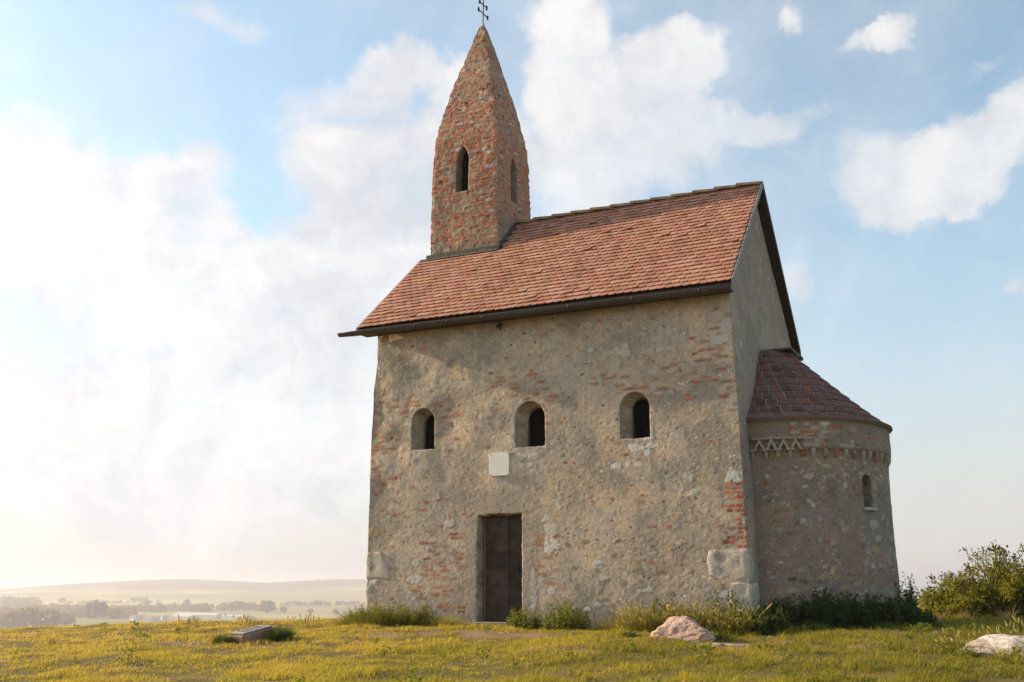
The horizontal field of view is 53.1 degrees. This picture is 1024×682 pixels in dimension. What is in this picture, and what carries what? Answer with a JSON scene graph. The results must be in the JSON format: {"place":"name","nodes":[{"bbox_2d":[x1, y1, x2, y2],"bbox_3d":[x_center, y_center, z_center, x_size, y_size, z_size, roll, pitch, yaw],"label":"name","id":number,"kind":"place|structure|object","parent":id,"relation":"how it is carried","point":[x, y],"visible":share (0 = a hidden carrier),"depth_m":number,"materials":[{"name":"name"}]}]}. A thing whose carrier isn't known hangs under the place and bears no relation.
{"place":"outdoors","nodes":[
{"label":"outdoors","id":0,"kind":"place"},
{"bbox_2d":[178,615,212,630],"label":"dry grass","id":1,"kind":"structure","parent":0,"point":[192,622],"depth_m":20.46,"materials":[{"name":"plant"}]},
{"bbox_2d":[224,613,254,628],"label":"dry grass","id":2,"kind":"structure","parent":0,"point":[247,616],"depth_m":20.65,"materials":[{"name":"plant"}]},
{"bbox_2d":[292,613,319,627],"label":"dry grass","id":3,"kind":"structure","parent":0,"point":[305,620],"depth_m":20.87,"materials":[{"name":"yellow plant"}]},
{"bbox_2d":[0,579,1023,681],"bbox_3d":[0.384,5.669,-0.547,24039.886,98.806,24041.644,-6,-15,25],"label":"ground","id":4,"kind":"structure","parent":0,"point":[200,591],"depth_m":17.48,"materials":[{"name":"green plant"}]},
{"bbox_2d":[0,611,22,629],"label":"tree","id":5,"kind":"object","parent":4,"relation":"on","point":[11,616],"visible":0.97,"depth_m":1322.07,"materials":[{"name":"green plant"}]},
{"bbox_2d":[11,605,40,627],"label":"tree","id":6,"kind":"object","parent":4,"relation":"on","point":[22,612],"visible":0.59,"depth_m":1364.65,"materials":[{"name":"green plant"}]},
{"bbox_2d":[29,608,63,626],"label":"tree","id":7,"kind":"object","parent":4,"relation":"on","point":[55,617],"visible":0.95,"depth_m":1355.96,"materials":[{"name":"green plant"}]},
{"bbox_2d":[58,598,66,602],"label":"tree","id":8,"kind":"object","parent":4,"relation":"on","point":[60,600],"visible":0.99,"depth_m":2939.74,"materials":[{"name":"green plant"}]},
{"bbox_2d":[57,612,76,625],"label":"tree","id":9,"kind":"object","parent":4,"relation":"on","point":[70,617],"visible":0.76,"depth_m":1456.88,"materials":[{"name":"green plant"}]},
{"bbox_2d":[83,600,91,617],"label":"tree","id":10,"kind":"object","parent":4,"relation":"on","point":[87,607],"visible":0.88,"depth_m":1747.80,"materials":[{"name":"green plant"}]},
{"bbox_2d":[90,599,100,618],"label":"tree","id":11,"kind":"object","parent":4,"relation":"on","point":[95,609],"visible":1,"depth_m":1734.80,"materials":[{"name":"green plant"}]},
{"bbox_2d":[99,602,107,617],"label":"tree","id":12,"kind":"object","parent":4,"relation":"on","point":[103,613],"visible":0.78,"depth_m":1765.85,"materials":[{"name":"green plant"}]},
{"bbox_2d":[106,607,121,618],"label":"tree","id":13,"kind":"object","parent":4,"relation":"on","point":[112,611],"visible":1,"depth_m":1715.22,"materials":[{"name":"green plant"}]},
{"bbox_2d":[129,615,137,619],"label":"house","id":14,"kind":"structure","parent":4,"relation":"on","point":[133,617],"depth_m":1661.87,"materials":[{"name":"white paint"}]},
{"bbox_2d":[137,615,147,619],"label":"house","id":15,"kind":"structure","parent":4,"relation":"on","point":[140,617],"depth_m":1674.71,"materials":[{"name":"white paint"}]},
{"bbox_2d":[143,616,154,621],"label":"house","id":16,"kind":"structure","parent":4,"relation":"on","point":[148,618],"depth_m":1604.36,"materials":[{"name":"white paint"}]},
{"bbox_2d":[153,616,160,620],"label":"house","id":17,"kind":"structure","parent":4,"relation":"on","point":[157,618],"depth_m":1617.32,"materials":[{"name":"white paint"}]},
{"bbox_2d":[0,595,364,623],"bbox_3d":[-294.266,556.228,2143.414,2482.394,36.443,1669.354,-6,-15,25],"label":"woodland","id":18,"kind":"object","parent":4,"relation":"on","point":[76,610],"visible":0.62,"depth_m":2243.85,"materials":[{"name":"grey plant"}]},
{"bbox_2d":[171,615,195,619],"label":"shed","id":19,"kind":"structure","parent":4,"relation":"on","point":[176,617],"depth_m":1691.22,"materials":[{"name":"white metal"}]},
{"bbox_2d":[174,613,221,617],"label":"shed","id":20,"kind":"structure","parent":4,"relation":"on","point":[209,615],"depth_m":1772.69,"materials":[{"name":"white metal"}]},
{"bbox_2d":[207,633,238,643],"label":"grass tuft","id":21,"kind":"object","parent":4,"relation":"on","point":[217,639],"visible":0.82,"depth_m":17.34,"materials":[{"name":"green plant"}]},
{"bbox_2d":[228,600,242,609],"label":"tree","id":22,"kind":"object","parent":4,"relation":"on","point":[237,604],"visible":0.77,"depth_m":2291.82,"materials":[{"name":"green plant"}]},
{"bbox_2d":[221,615,252,618],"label":"shed","id":23,"kind":"structure","parent":4,"relation":"on","point":[231,617],"depth_m":1735.98,"materials":[{"name":"white metal"}]},
{"bbox_2d":[237,618,267,630],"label":"grass tuft","id":24,"kind":"object","parent":4,"relation":"on","point":[254,624],"visible":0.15,"depth_m":18.56,"materials":[{"name":"plant"}]},
{"bbox_2d":[229,625,276,642],"bbox_3d":[-4.497,5.140,17.750,0.340,0.393,0.840,-8,-15,29],"label":"memorial stone","id":25,"kind":"object","parent":4,"relation":"on","point":[254,633],"visible":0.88,"depth_m":17.59,"materials":[{"name":"stone"}]},
{"bbox_2d":[258,600,275,612],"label":"tree","id":26,"kind":"object","parent":4,"relation":"on","point":[270,607],"visible":1,"depth_m":2115.77,"materials":[{"name":"green plant"}]},
{"bbox_2d":[280,606,287,611],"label":"tree","id":27,"kind":"object","parent":4,"relation":"on","point":[282,609],"visible":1,"depth_m":2125.56,"materials":[{"name":"green plant"}]},
{"bbox_2d":[261,622,307,641],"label":"grass tuft","id":28,"kind":"object","parent":4,"relation":"on","point":[273,635],"visible":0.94,"depth_m":17.74,"materials":[{"name":"green plant"}]},
{"bbox_2d":[332,609,338,614],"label":"tree","id":29,"kind":"object","parent":4,"relation":"on","point":[334,611],"visible":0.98,"depth_m":2000.95,"materials":[{"name":"green plant"}]},
{"bbox_2d":[325,602,410,626],"bbox_3d":[-2.974,5.618,21.123,2.457,0.548,1.836,-24,-27,59],"label":"grass tuft","id":30,"kind":"object","parent":4,"relation":"on","point":[345,621],"visible":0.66,"depth_m":20.71,"materials":[{"name":"green plant"}]},
{"bbox_2d":[347,600,413,624],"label":"leafy weed","id":31,"kind":"object","parent":4,"relation":"on","point":[376,609],"visible":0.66,"depth_m":20.79,"materials":[{"name":"green plant"}]},
{"bbox_2d":[385,606,450,626],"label":"grass tuft","id":32,"kind":"object","parent":4,"relation":"on","point":[416,622],"visible":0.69,"depth_m":20.47,"materials":[{"name":"green plant"}]},
{"bbox_2d":[397,604,438,625],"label":"leafy weed","id":33,"kind":"object","parent":4,"relation":"on","point":[419,614],"visible":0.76,"depth_m":20.53,"materials":[{"name":"green plant"}]},
{"bbox_2d":[421,612,468,625],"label":"grass tuft","id":34,"kind":"object","parent":4,"relation":"on","point":[447,621],"visible":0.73,"depth_m":20.32,"materials":[{"name":"plant"}]},
{"bbox_2d":[0,611,1023,681],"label":"grass","id":35,"kind":"structure","parent":4,"relation":"on","point":[956,659],"depth_m":14.53,"materials":[{"name":"green plant"}]},
{"bbox_2d":[505,605,539,628],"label":"leafy weed","id":36,"kind":"object","parent":4,"relation":"on","point":[523,621],"visible":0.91,"depth_m":19.64,"materials":[{"name":"green plant"}]},
{"bbox_2d":[537,597,591,630],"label":"leafy weed","id":37,"kind":"object","parent":4,"relation":"on","point":[566,619],"visible":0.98,"depth_m":19.17,"materials":[{"name":"green plant"}]},
{"bbox_2d":[588,617,631,629],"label":"grass tuft","id":38,"kind":"object","parent":4,"relation":"on","point":[604,626],"visible":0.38,"depth_m":18.91,"materials":[{"name":"green plant"}]},
{"bbox_2d":[337,0,900,628],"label":"church","id":39,"kind":"structure","parent":4,"relation":"on","point":[603,410],"depth_m":20.77,"materials":[{"name":"stone"}]},
{"bbox_2d":[425,415,434,449],"bbox_3d":[-1.706,1.998,22.290,0.386,0.785,0.061,-6,-15,25],"label":"window","id":40,"kind":"structure","parent":39,"relation":"in","point":[430,423],"depth_m":22.35,"materials":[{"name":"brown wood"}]},
{"bbox_2d":[483,514,521,621],"bbox_3d":[-0.142,4.627,20.820,1.011,2.200,0.110,-6,-15,25],"label":"door","id":41,"kind":"structure","parent":39,"relation":"in","point":[502,567],"depth_m":20.86,"materials":[{"name":"wood"}]},
{"bbox_2d":[529,408,544,446],"bbox_3d":[0.572,1.799,21.200,0.458,0.821,0.061,-6,-15,25],"label":"window","id":42,"kind":"structure","parent":39,"relation":"in","point":[537,417],"depth_m":21.24,"materials":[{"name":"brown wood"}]},
{"bbox_2d":[633,399,649,438],"bbox_3d":[2.602,1.545,20.247,0.417,0.804,0.061,-6,-15,25],"label":"window","id":43,"kind":"structure","parent":39,"relation":"in","point":[641,409],"depth_m":20.28,"materials":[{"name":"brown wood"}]},
{"bbox_2d":[619,629,643,636],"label":"grass tuft","id":44,"kind":"object","parent":4,"relation":"on","point":[629,634],"visible":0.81,"depth_m":16.94,"materials":[{"name":"green plant"}]},
{"bbox_2d":[601,600,685,631],"bbox_3d":[2.404,4.920,18.294,1.653,0.582,1.491,0,-14,1],"label":"grass tuft","id":45,"kind":"object","parent":4,"relation":"on","point":[638,622],"visible":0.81,"depth_m":18.22,"materials":[{"name":"green plant"}]},
{"bbox_2d":[647,592,684,625],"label":"nettle clump","id":46,"kind":"object","parent":4,"relation":"on","point":[674,594],"visible":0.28,"depth_m":18.60,"materials":[{"name":"green plant"}]},
{"bbox_2d":[650,616,715,641],"bbox_3d":[2.793,4.869,16.875,1.172,0.668,0.737,-18,-15,18],"label":"boulder","id":47,"kind":"object","parent":4,"relation":"on","point":[684,627],"visible":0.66,"depth_m":16.70,"materials":[{"name":"white stone"}]},
{"bbox_2d":[643,595,727,631],"bbox_3d":[3.147,4.820,18.062,1.758,0.698,1.343,-6,-15,25],"label":"wild barley","id":48,"kind":"object","parent":4,"relation":"on","point":[688,614],"visible":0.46,"depth_m":18.00,"materials":[{"name":"green plant"}]},
{"bbox_2d":[694,642,727,645],"bbox_3d":[3.049,4.705,15.755,0.650,0.125,0.449,-6,-15,25],"label":"flat rock","id":49,"kind":"object","parent":4,"relation":"on","point":[717,644],"visible":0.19,"depth_m":15.70,"materials":[{"name":"beige stone"}]},
{"bbox_2d":[710,631,730,640],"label":"grass tuft","id":50,"kind":"object","parent":4,"relation":"on","point":[719,636],"visible":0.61,"depth_m":16.66,"materials":[{"name":"green plant"}]},
{"bbox_2d":[689,599,773,635],"bbox_3d":[3.795,4.766,17.644,1.576,0.646,1.406,-6,-15,25],"label":"wild barley","id":51,"kind":"object","parent":4,"relation":"on","point":[727,628],"visible":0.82,"depth_m":17.55,"materials":[{"name":"green plant"}]},
{"bbox_2d":[707,590,757,631],"bbox_3d":[3.879,4.785,18.089,0.927,0.778,0.736,-6,-15,25],"label":"nettle clump","id":52,"kind":"object","parent":4,"relation":"on","point":[730,603],"visible":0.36,"depth_m":18.00,"materials":[{"name":"green plant"}]},
{"bbox_2d":[724,643,753,646],"bbox_3d":[3.538,4.783,15.962,0.926,0.142,0.824,-6,-15,25],"label":"flat rock","id":53,"kind":"object","parent":4,"relation":"on","point":[730,644],"visible":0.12,"depth_m":15.77,"materials":[{"name":"beige stone"}]},
{"bbox_2d":[741,599,790,634],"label":"nettle clump","id":54,"kind":"object","parent":4,"relation":"on","point":[781,624],"visible":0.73,"depth_m":17.68,"materials":[{"name":"green plant"}]},
{"bbox_2d":[763,593,813,629],"bbox_3d":[4.989,4.908,18.488,0.988,0.694,0.697,-6,-15,25],"label":"nettle clump","id":55,"kind":"object","parent":4,"relation":"on","point":[792,614],"visible":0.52,"depth_m":18.43,"materials":[{"name":"green plant"}]},
{"bbox_2d":[790,618,838,631],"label":"grass tuft","id":56,"kind":"object","parent":4,"relation":"on","point":[808,627],"visible":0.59,"depth_m":17.80,"materials":[{"name":"green plant"}]},
{"bbox_2d":[795,587,852,628],"bbox_3d":[5.602,4.828,18.424,1.012,0.782,0.672,-3,-14,12],"label":"nettle clump","id":57,"kind":"object","parent":4,"relation":"on","point":[831,617],"visible":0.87,"depth_m":18.30,"materials":[{"name":"green plant"}]},
{"bbox_2d":[828,591,881,628],"bbox_3d":[6.133,4.877,18.492,0.948,0.705,0.725,-16,-21,49],"label":"nettle clump","id":58,"kind":"object","parent":4,"relation":"on","point":[857,618],"visible":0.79,"depth_m":18.32,"materials":[{"name":"green plant"}]},
{"bbox_2d":[855,593,905,626],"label":"nettle clump","id":59,"kind":"object","parent":4,"relation":"on","point":[887,612],"visible":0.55,"depth_m":18.53,"materials":[{"name":"green plant"}]},
{"bbox_2d":[864,620,908,629],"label":"grass tuft","id":60,"kind":"object","parent":4,"relation":"on","point":[891,626],"visible":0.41,"depth_m":17.92,"materials":[{"name":"green plant"}]},
{"bbox_2d":[879,599,922,625],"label":"nettle clump","id":61,"kind":"object","parent":4,"relation":"on","point":[911,617],"visible":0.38,"depth_m":18.72,"materials":[{"name":"green plant"}]},
{"bbox_2d":[894,579,919,610],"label":"nettle clump","id":62,"kind":"object","parent":4,"relation":"on","point":[910,599],"visible":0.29,"depth_m":19.55,"materials":[{"name":"green plant"}]},
{"bbox_2d":[900,572,920,610],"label":"nettle clump","id":63,"kind":"object","parent":4,"relation":"on","point":[910,592],"visible":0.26,"depth_m":19.99,"materials":[{"name":"green plant"}]},
{"bbox_2d":[907,607,938,624],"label":"nettle clump","id":64,"kind":"object","parent":4,"relation":"on","point":[926,616],"visible":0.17,"depth_m":19.12,"materials":[{"name":"green plant"}]},
{"bbox_2d":[911,619,954,627],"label":"grass tuft","id":65,"kind":"object","parent":4,"relation":"on","point":[934,624],"visible":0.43,"depth_m":18.57,"materials":[{"name":"green plant"}]},
{"bbox_2d":[916,583,968,618],"bbox_3d":[10.278,6.251,24.493,1.362,0.940,1.545,-6,-15,25],"label":"bush","id":66,"kind":"object","parent":4,"relation":"on","point":[922,605],"visible":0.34,"depth_m":24.45,"materials":[{"name":"green plant"}]},
{"bbox_2d":[926,627,984,650],"bbox_3d":[6.192,4.119,14.128,0.795,0.361,0.603,-17,-22,51],"label":"wild barley","id":67,"kind":"object","parent":4,"relation":"on","point":[947,639],"visible":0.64,"depth_m":14.17,"materials":[{"name":"green plant"}]},
{"bbox_2d":[917,563,1001,617],"bbox_3d":[10.718,5.983,24.364,2.052,1.385,1.860,10,-17,-36],"label":"bush","id":68,"kind":"object","parent":4,"relation":"on","point":[952,587],"visible":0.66,"depth_m":24.10,"materials":[{"name":"green plant"}]},
{"bbox_2d":[948,642,980,656],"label":"grass tuft","id":69,"kind":"object","parent":4,"relation":"on","point":[974,652],"visible":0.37,"depth_m":13.53,"materials":[{"name":"green plant"}]},
{"bbox_2d":[955,540,1023,617],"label":"bush","id":70,"kind":"object","parent":4,"relation":"on","point":[1009,585],"visible":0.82,"depth_m":23.75,"materials":[{"name":"green plant"}]},
{"bbox_2d":[960,634,1023,658],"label":"long rock","id":71,"kind":"object","parent":4,"relation":"on","point":[983,644],"visible":0.34,"depth_m":13.43,"materials":[{"name":"white stone"}]},
{"bbox_2d":[969,616,1023,638],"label":"wild barley","id":72,"kind":"object","parent":4,"relation":"on","point":[1006,625],"visible":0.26,"depth_m":14.09,"materials":[{"name":"plant"}]},
{"bbox_2d":[989,647,1021,659],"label":"grass tuft","id":73,"kind":"object","parent":4,"relation":"on","point":[1018,651],"visible":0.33,"depth_m":13.02,"materials":[{"name":"green plant"}]},
{"bbox_2d":[0,0,1023,589],"label":"sky","id":74,"kind":"structure","parent":0,"point":[197,197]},
{"bbox_2d":[929,608,953,618],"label":"dry grass","id":75,"kind":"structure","parent":0,"point":[937,615],"depth_m":23.65,"materials":[{"name":"plant"}]},
{"bbox_2d":[947,606,978,618],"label":"dry grass","id":76,"kind":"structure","parent":0,"point":[965,615],"depth_m":23.29,"materials":[{"name":"plant"}]},
{"bbox_2d":[988,606,1022,619],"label":"dry grass","id":77,"kind":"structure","parent":0,"point":[1009,614],"depth_m":22.68,"materials":[{"name":"plant"}]}
]}

